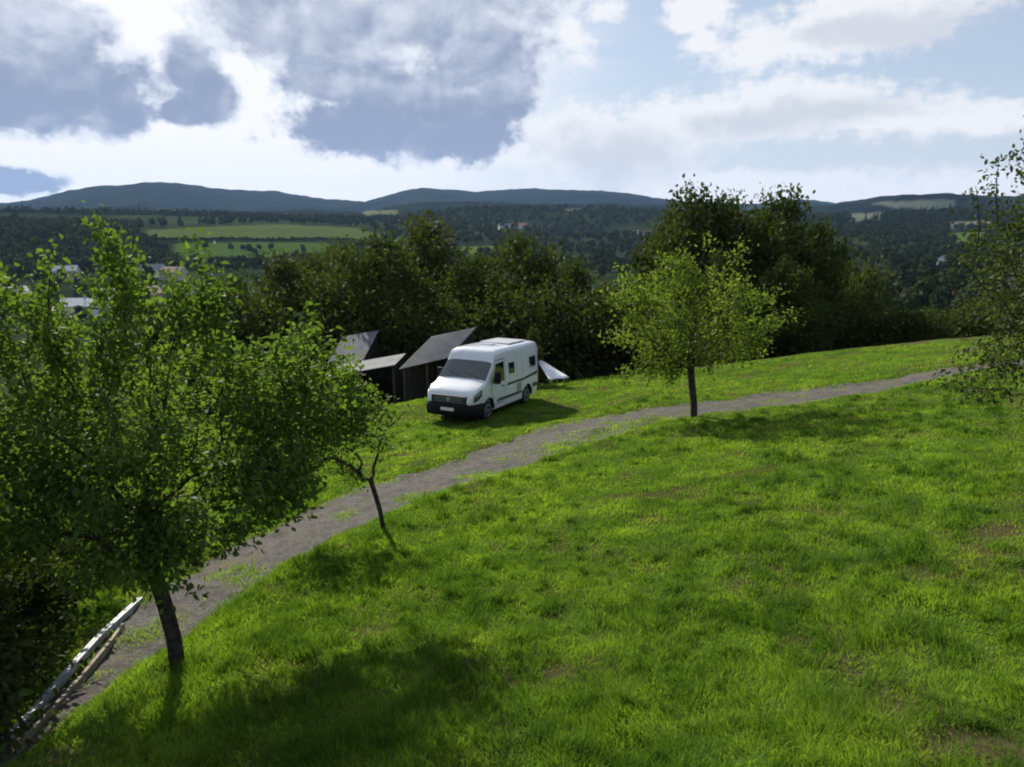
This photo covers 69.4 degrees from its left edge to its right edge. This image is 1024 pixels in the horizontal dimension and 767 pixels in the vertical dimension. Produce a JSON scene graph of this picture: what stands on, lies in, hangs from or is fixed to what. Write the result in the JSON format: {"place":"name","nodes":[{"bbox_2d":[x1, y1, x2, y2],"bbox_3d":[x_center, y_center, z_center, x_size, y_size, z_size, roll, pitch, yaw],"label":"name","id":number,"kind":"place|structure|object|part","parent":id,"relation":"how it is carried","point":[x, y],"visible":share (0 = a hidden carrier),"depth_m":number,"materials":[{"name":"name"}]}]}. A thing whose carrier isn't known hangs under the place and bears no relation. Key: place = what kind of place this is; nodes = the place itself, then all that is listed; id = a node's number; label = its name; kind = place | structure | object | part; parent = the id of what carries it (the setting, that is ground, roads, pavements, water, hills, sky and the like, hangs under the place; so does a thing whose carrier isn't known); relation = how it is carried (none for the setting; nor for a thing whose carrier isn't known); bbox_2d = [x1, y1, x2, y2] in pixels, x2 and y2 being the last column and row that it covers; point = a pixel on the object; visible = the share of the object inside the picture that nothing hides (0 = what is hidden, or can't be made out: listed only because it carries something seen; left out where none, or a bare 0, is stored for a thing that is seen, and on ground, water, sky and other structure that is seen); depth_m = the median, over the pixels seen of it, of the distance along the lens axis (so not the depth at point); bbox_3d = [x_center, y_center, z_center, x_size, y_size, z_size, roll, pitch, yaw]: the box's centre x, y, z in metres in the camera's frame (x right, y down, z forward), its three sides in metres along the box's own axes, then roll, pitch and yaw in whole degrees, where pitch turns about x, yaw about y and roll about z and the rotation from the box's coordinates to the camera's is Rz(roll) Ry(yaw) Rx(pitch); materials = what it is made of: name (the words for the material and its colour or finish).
{"place":"outdoors","nodes":[
{"label":"outdoors","id":0,"kind":"place"},
{"bbox_2d":[0,182,1023,766],"bbox_3d":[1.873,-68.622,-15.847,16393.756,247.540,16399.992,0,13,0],"label":"ground","id":1,"kind":"structure","parent":0,"point":[152,196],"depth_m":12.66,"materials":[{"name":"green plant"}]},
{"bbox_2d":[4,285,31,300],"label":"house","id":2,"kind":"structure","parent":1,"relation":"on","point":[26,288],"depth_m":417.08,"materials":[{"name":"grey stone"}]},
{"bbox_2d":[2,430,74,505],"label":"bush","id":3,"kind":"object","parent":1,"relation":"on","point":[41,458],"visible":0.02,"depth_m":16.32,"materials":[{"name":"green plant"}]},
{"bbox_2d":[0,548,85,761],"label":"bush","id":4,"kind":"object","parent":1,"relation":"on","point":[13,693],"visible":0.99,"depth_m":7.26,"materials":[{"name":"green plant"}]},
{"bbox_2d":[0,523,101,675],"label":"bush","id":5,"kind":"object","parent":1,"relation":"on","point":[35,596],"visible":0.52,"depth_m":8.95,"materials":[{"name":"green plant"}]},
{"bbox_2d":[1,484,120,629],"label":"bush","id":6,"kind":"object","parent":1,"relation":"on","point":[76,566],"visible":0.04,"depth_m":10.63,"materials":[{"name":"green plant"}]},
{"bbox_2d":[51,265,79,279],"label":"house","id":7,"kind":"structure","parent":1,"relation":"on","point":[68,269],"depth_m":548.66,"materials":[{"name":"metal"}]},
{"bbox_2d":[2,597,142,744],"bbox_3d":[-5.357,3.419,9.281,0.134,0.746,3.979,-2,13,-9],"label":"log","id":8,"kind":"object","parent":1,"relation":"on","point":[68,671],"visible":0.85,"depth_m":9.01,"materials":[{"name":"grey wood"}]},
{"bbox_2d":[58,296,99,317],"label":"house","id":9,"kind":"structure","parent":1,"relation":"on","point":[78,302],"depth_m":349.79,"materials":[{"name":"metal"}]},
{"bbox_2d":[72,305,87,321],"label":"broadleaf tree","id":10,"kind":"object","parent":1,"relation":"on","point":[83,315],"visible":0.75,"depth_m":318.93,"materials":[{"name":"green plant"}]},
{"bbox_2d":[71,283,88,297],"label":"broadleaf tree","id":11,"kind":"object","parent":1,"relation":"on","point":[76,287],"visible":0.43,"depth_m":438.81,"materials":[{"name":"green plant"}]},
{"bbox_2d":[42,471,139,568],"bbox_3d":[-7.474,2.473,13.375,1.930,1.844,2.411,-4,14,-16],"label":"bush","id":12,"kind":"object","parent":1,"relation":"on","point":[114,539],"visible":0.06,"depth_m":12.96,"materials":[{"name":"green plant"}]},
{"bbox_2d":[0,212,185,272],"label":"wood","id":13,"kind":"object","parent":1,"relation":"on","point":[12,251],"visible":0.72,"depth_m":739.64,"materials":[{"name":"green plant"}]},
{"bbox_2d":[139,263,164,277],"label":"house","id":14,"kind":"structure","parent":1,"relation":"on","point":[156,267],"depth_m":578.76,"materials":[{"name":"grey stone"}]},
{"bbox_2d":[145,285,165,303],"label":"house","id":15,"kind":"structure","parent":1,"relation":"on","point":[159,292],"depth_m":398.48,"materials":[{"name":"brown tile"}]},
{"bbox_2d":[157,266,189,280],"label":"house","id":16,"kind":"structure","parent":1,"relation":"on","point":[185,271],"depth_m":563.24,"materials":[{"name":"brown tile"}]},
{"bbox_2d":[135,289,215,393],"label":"broadleaf tree","id":17,"kind":"object","parent":1,"relation":"on","point":[155,336],"visible":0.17,"depth_m":57.49,"materials":[{"name":"green plant"}]},
{"bbox_2d":[0,200,412,664],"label":"apple tree","id":18,"kind":"object","parent":1,"relation":"on","point":[282,397],"visible":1,"depth_m":7.87,"materials":[{"name":"green plant"}]},
{"bbox_2d":[156,259,308,422],"bbox_3d":[-16.171,-2.034,44.774,9.457,11.124,8.935,5,14,22],"label":"shrub","id":19,"kind":"object","parent":1,"relation":"on","point":[241,324],"visible":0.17,"depth_m":43.77,"materials":[{"name":"green plant"}]},
{"bbox_2d":[149,236,353,240],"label":"wood","id":20,"kind":"object","parent":1,"relation":"on","point":[247,238],"visible":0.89,"depth_m":954.54,"materials":[{"name":"green plant"}]},
{"bbox_2d":[202,241,306,253],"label":"wood","id":21,"kind":"object","parent":1,"relation":"on","point":[249,247],"visible":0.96,"depth_m":866.86,"materials":[{"name":"green plant"}]},
{"bbox_2d":[230,248,343,367],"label":"broadleaf tree","id":22,"kind":"object","parent":1,"relation":"on","point":[284,269],"visible":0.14,"depth_m":49.35,"materials":[{"name":"green plant"}]},
{"bbox_2d":[257,288,374,408],"bbox_3d":[-11.852,-1.632,46.684,8.218,8.813,9.832,-2,13,-10],"label":"broadleaf tree","id":23,"kind":"object","parent":1,"relation":"on","point":[332,321],"visible":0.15,"depth_m":44.68,"materials":[{"name":"green plant"}]},
{"bbox_2d":[256,396,405,528],"bbox_3d":[-3.244,1.386,12.769,2.200,2.444,1.949,-10,16,-36],"label":"apple tree","id":24,"kind":"object","parent":1,"relation":"on","point":[358,472],"visible":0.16,"depth_m":12.63,"materials":[{"name":"green plant"}]},
{"bbox_2d":[295,234,378,310],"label":"broadleaf tree","id":25,"kind":"object","parent":1,"relation":"on","point":[310,265],"visible":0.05,"depth_m":58.65,"materials":[{"name":"green plant"}]},
{"bbox_2d":[327,330,379,402],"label":"shed","id":26,"kind":"structure","parent":1,"relation":"on","point":[365,346],"depth_m":39.52,"materials":[{"name":"grey metal"}]},
{"bbox_2d":[325,353,405,409],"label":"shed","id":27,"kind":"structure","parent":1,"relation":"on","point":[394,384],"depth_m":36.73,"materials":[{"name":"brown wood"}]},
{"bbox_2d":[303,224,452,369],"bbox_3d":[-8.315,-3.923,47.060,9.672,12.140,10.274,1,13,2],"label":"broadleaf tree","id":28,"kind":"object","parent":1,"relation":"on","point":[377,261],"visible":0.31,"depth_m":45.49,"materials":[{"name":"green plant"}]},
{"bbox_2d":[318,274,456,400],"bbox_3d":[-7.245,-2.128,43.496,8.248,8.659,8.729,-3,13,-14],"label":"shrub","id":29,"kind":"object","parent":1,"relation":"on","point":[380,315],"visible":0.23,"depth_m":42.86,"materials":[{"name":"green plant"}]},
{"bbox_2d":[352,209,480,315],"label":"broadleaf tree","id":30,"kind":"object","parent":1,"relation":"on","point":[422,236],"visible":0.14,"depth_m":53.13,"materials":[{"name":"green plant"}]},
{"bbox_2d":[400,327,476,401],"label":"shed","id":31,"kind":"structure","parent":1,"relation":"on","point":[427,355],"depth_m":35.78,"materials":[{"name":"grey metal"}]},
{"bbox_2d":[376,286,521,397],"bbox_3d":[-4.000,-1.897,43.425,9.013,7.151,7.533,-1,13,-5],"label":"shrub","id":32,"kind":"object","parent":1,"relation":"on","point":[422,338],"visible":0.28,"depth_m":41.65,"materials":[{"name":"green plant"}]},
{"bbox_2d":[436,248,513,331],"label":"broadleaf tree","id":33,"kind":"object","parent":1,"relation":"on","point":[473,281],"visible":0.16,"depth_m":45.41,"materials":[{"name":"green plant"}]},
{"bbox_2d":[426,338,537,419],"bbox_3d":[-1.028,-0.295,29.436,2.676,2.640,6.356,6,11,24],"label":"camper van","id":34,"kind":"object","parent":1,"relation":"on","point":[483,379],"visible":0.99,"depth_m":27.91,"materials":[{"name":"white paint"}]},
{"bbox_3d":[-0.547,-0.056,28.059,0.130,1.617,1.254,6,11,24],"label":"cab door","id":35,"kind":"part","parent":34,"relation":"part of","materials":[{"name":"white paint"}]},
{"bbox_3d":[-0.034,-0.624,29.115,0.073,0.515,0.660,6,11,24],"label":"side window","id":36,"kind":"part","parent":34,"relation":"part of","materials":[{"name":"black glass"}]},
{"bbox_3d":[0.847,-0.950,31.080,0.086,0.484,0.770,6,11,24],"label":"side window","id":37,"kind":"part","parent":34,"relation":"part of","materials":[{"name":"black glass"}]},
{"bbox_2d":[443,275,560,383],"bbox_3d":[-0.846,-2.417,42.345,7.896,7.392,7.460,-5,14,-19],"label":"shrub","id":38,"kind":"object","parent":1,"relation":"on","point":[510,315],"visible":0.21,"depth_m":41.50,"materials":[{"name":"green plant"}]},
{"bbox_2d":[498,223,510,228],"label":"house","id":39,"kind":"structure","parent":1,"relation":"on","point":[502,226],"depth_m":1429.14,"materials":[{"name":"grey stone"}]},
{"bbox_2d":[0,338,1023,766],"bbox_3d":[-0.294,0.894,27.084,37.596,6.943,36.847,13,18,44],"label":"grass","id":40,"kind":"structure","parent":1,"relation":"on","point":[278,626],"depth_m":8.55,"materials":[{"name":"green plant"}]},
{"bbox_2d":[0,202,1023,247],"bbox_3d":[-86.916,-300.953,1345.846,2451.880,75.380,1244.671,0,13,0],"label":"wood","id":41,"kind":"object","parent":1,"relation":"on","point":[389,220],"visible":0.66,"depth_m":1381.61,"materials":[{"name":"green plant"}]},
{"bbox_2d":[0,224,1023,321],"bbox_3d":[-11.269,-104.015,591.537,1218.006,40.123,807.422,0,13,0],"label":"wood","id":42,"kind":"object","parent":1,"relation":"on","point":[927,284],"visible":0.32,"depth_m":544.26,"materials":[{"name":"green plant"}]},
{"bbox_2d":[460,225,573,383],"bbox_3d":[0.893,-4.578,50.078,9.176,12.118,8.638,11,17,39],"label":"broadleaf tree","id":43,"kind":"object","parent":1,"relation":"on","point":[514,252],"visible":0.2,"depth_m":48.48,"materials":[{"name":"green plant"}]},
{"bbox_2d":[518,222,527,228],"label":"house","id":44,"kind":"structure","parent":1,"relation":"on","point":[520,225],"depth_m":1467.75,"materials":[{"name":"white tile"}]},
{"bbox_2d":[527,326,547,384],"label":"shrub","id":45,"kind":"object","parent":1,"relation":"on","point":[534,337],"visible":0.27,"depth_m":36.39,"materials":[{"name":"green plant"}]},
{"bbox_2d":[538,360,569,388],"bbox_3d":[1.501,-0.213,35.790,2.138,1.564,1.436,11,17,40],"label":"tarp shelter","id":46,"kind":"object","parent":1,"relation":"on","point":[551,373],"visible":0.89,"depth_m":35.69,"materials":[{"name":"white fabric"}]},
{"bbox_2d":[528,255,614,382],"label":"broadleaf tree","id":47,"kind":"object","parent":1,"relation":"on","point":[573,270],"visible":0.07,"depth_m":45.97,"materials":[{"name":"green plant"}]},
{"bbox_2d":[514,271,629,382],"bbox_3d":[3.021,-2.784,42.596,6.848,7.285,8.194,-3,13,-12],"label":"shrub","id":48,"kind":"object","parent":1,"relation":"on","point":[560,322],"visible":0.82,"depth_m":41.34,"materials":[{"name":"green plant"}]},
{"bbox_2d":[595,263,607,277],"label":"broadleaf tree","id":49,"kind":"object","parent":1,"relation":"on","point":[601,268],"visible":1,"depth_m":554.43,"materials":[{"name":"green plant"}]},
{"bbox_2d":[618,263,630,276],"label":"broadleaf tree","id":50,"kind":"object","parent":1,"relation":"on","point":[624,269],"visible":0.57,"depth_m":541.52,"materials":[{"name":"green plant"}]},
{"bbox_2d":[571,268,692,379],"bbox_3d":[6.741,-3.153,44.647,8.366,7.828,7.904,-5,14,-22],"label":"shrub","id":51,"kind":"object","parent":1,"relation":"on","point":[617,360],"visible":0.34,"depth_m":42.83,"materials":[{"name":"green plant"}]},
{"bbox_2d":[623,198,684,371],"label":"broadleaf tree","id":52,"kind":"object","parent":1,"relation":"on","point":[640,261],"visible":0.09,"depth_m":53.54,"materials":[{"name":"green plant"}]},
{"bbox_2d":[620,308,702,372],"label":"shrub","id":53,"kind":"object","parent":1,"relation":"on","point":[638,348],"visible":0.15,"depth_m":40.86,"materials":[{"name":"green plant"}]},
{"bbox_2d":[632,173,750,368],"bbox_3d":[12.388,-6.489,49.713,8.628,14.859,8.965,-4,14,-17],"label":"broadleaf tree","id":54,"kind":"object","parent":1,"relation":"on","point":[682,233],"visible":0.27,"depth_m":48.35,"materials":[{"name":"green plant"}]},
{"bbox_2d":[591,231,805,416],"bbox_3d":[5.299,-1.582,21.221,4.623,5.466,4.430,12,18,42],"label":"apple tree","id":55,"kind":"object","parent":1,"relation":"on","point":[676,283],"visible":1,"depth_m":20.99,"materials":[{"name":"green plant"}]},
{"bbox_2d":[686,243,754,365],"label":"broadleaf tree","id":56,"kind":"object","parent":1,"relation":"on","point":[719,264],"visible":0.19,"depth_m":43.34,"materials":[{"name":"green plant"}]},
{"bbox_2d":[700,300,777,363],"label":"shrub","id":57,"kind":"object","parent":1,"relation":"on","point":[735,333],"visible":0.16,"depth_m":41.26,"materials":[{"name":"green plant"}]},
{"bbox_2d":[698,186,785,363],"bbox_3d":[15.360,-6.516,52.026,9.174,14.309,8.472,-5,14,-22],"label":"broadleaf tree","id":58,"kind":"object","parent":1,"relation":"on","point":[737,218],"visible":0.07,"depth_m":49.99,"materials":[{"name":"green plant"}]},
{"bbox_2d":[718,182,838,362],"bbox_3d":[17.222,-6.589,49.798,8.772,13.593,9.920,5,14,19],"label":"broadleaf tree","id":59,"kind":"object","parent":1,"relation":"on","point":[780,234],"visible":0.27,"depth_m":47.95,"materials":[{"name":"green plant"}]},
{"bbox_2d":[747,253,824,358],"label":"broadleaf tree","id":60,"kind":"object","parent":1,"relation":"on","point":[790,278],"visible":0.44,"depth_m":42.26,"materials":[{"name":"green plant"}]},
{"bbox_2d":[763,295,838,357],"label":"shrub","id":61,"kind":"object","parent":1,"relation":"on","point":[796,345],"visible":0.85,"depth_m":40.61,"materials":[{"name":"green plant"}]},
{"bbox_2d":[787,212,861,324],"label":"broadleaf tree","id":62,"kind":"object","parent":1,"relation":"on","point":[833,277],"visible":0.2,"depth_m":50.47,"materials":[{"name":"green plant"}]},
{"bbox_2d":[798,287,884,352],"bbox_3d":[19.582,-3.002,44.433,5.814,5.490,6.957,2,13,9],"label":"shrub","id":63,"kind":"object","parent":1,"relation":"on","point":[841,332],"visible":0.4,"depth_m":42.95,"materials":[{"name":"green plant"}]},
{"bbox_2d":[838,252,901,339],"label":"broadleaf tree","id":64,"kind":"object","parent":1,"relation":"on","point":[864,282],"visible":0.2,"depth_m":59.05,"materials":[{"name":"green plant"}]},
{"bbox_2d":[872,255,879,264],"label":"broadleaf tree","id":65,"kind":"object","parent":1,"relation":"on","point":[877,260],"visible":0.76,"depth_m":576.60,"materials":[{"name":"green plant"}]},
{"bbox_2d":[838,294,929,348],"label":"shrub","id":66,"kind":"object","parent":1,"relation":"on","point":[883,337],"visible":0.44,"depth_m":42.72,"materials":[{"name":"green plant"}]},
{"bbox_2d":[882,270,899,282],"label":"broadleaf tree","id":67,"kind":"object","parent":1,"relation":"on","point":[891,277],"visible":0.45,"depth_m":393.53,"materials":[{"name":"green plant"}]},
{"bbox_2d":[801,202,1023,237],"bbox_3d":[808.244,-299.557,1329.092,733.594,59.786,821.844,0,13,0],"label":"wood","id":68,"kind":"object","parent":1,"relation":"on","point":[840,219],"visible":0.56,"depth_m":1380.46,"materials":[{"name":"green plant"}]},
{"bbox_2d":[874,303,966,343],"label":"shrub","id":69,"kind":"object","parent":1,"relation":"on","point":[929,330],"visible":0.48,"depth_m":42.10,"materials":[{"name":"green plant"}]},
{"bbox_2d":[936,254,950,264],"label":"house","id":70,"kind":"structure","parent":1,"relation":"on","point":[940,258],"depth_m":583.65,"materials":[{"name":"grey tile"}]},
{"bbox_2d":[917,115,1023,420],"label":"apple tree","id":71,"kind":"object","parent":1,"relation":"on","point":[1017,227],"visible":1,"depth_m":10.94,"materials":[{"name":"green plant"}]},
{"bbox_2d":[922,290,1022,339],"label":"shrub","id":72,"kind":"object","parent":1,"relation":"on","point":[970,326],"visible":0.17,"depth_m":43.58,"materials":[{"name":"green plant"}]},
{"bbox_2d":[955,286,1023,335],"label":"shrub","id":73,"kind":"object","parent":1,"relation":"on","point":[1020,303],"visible":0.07,"depth_m":46.38,"materials":[{"name":"green plant"}]},
{"bbox_2d":[989,277,1017,293],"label":"house","id":74,"kind":"structure","parent":1,"relation":"on","point":[1009,279],"depth_m":317.82,"materials":[{"name":"grey tile"}]},
{"bbox_2d":[0,359,1023,766],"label":"path","id":75,"kind":"structure","parent":0,"point":[284,541],"depth_m":15.04,"materials":[{"name":"grey gravel"}]},
{"bbox_2d":[15,623,124,752],"bbox_3d":[-5.032,3.422,8.631,0.063,0.638,3.119,-3,13,-11],"label":"log","id":76,"kind":"object","parent":75,"relation":"on","point":[83,676],"visible":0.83,"depth_m":8.43,"materials":[{"name":"grey wood"}]},
{"bbox_2d":[0,0,1023,203],"label":"sky","id":77,"kind":"structure","parent":0,"point":[352,100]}
]}

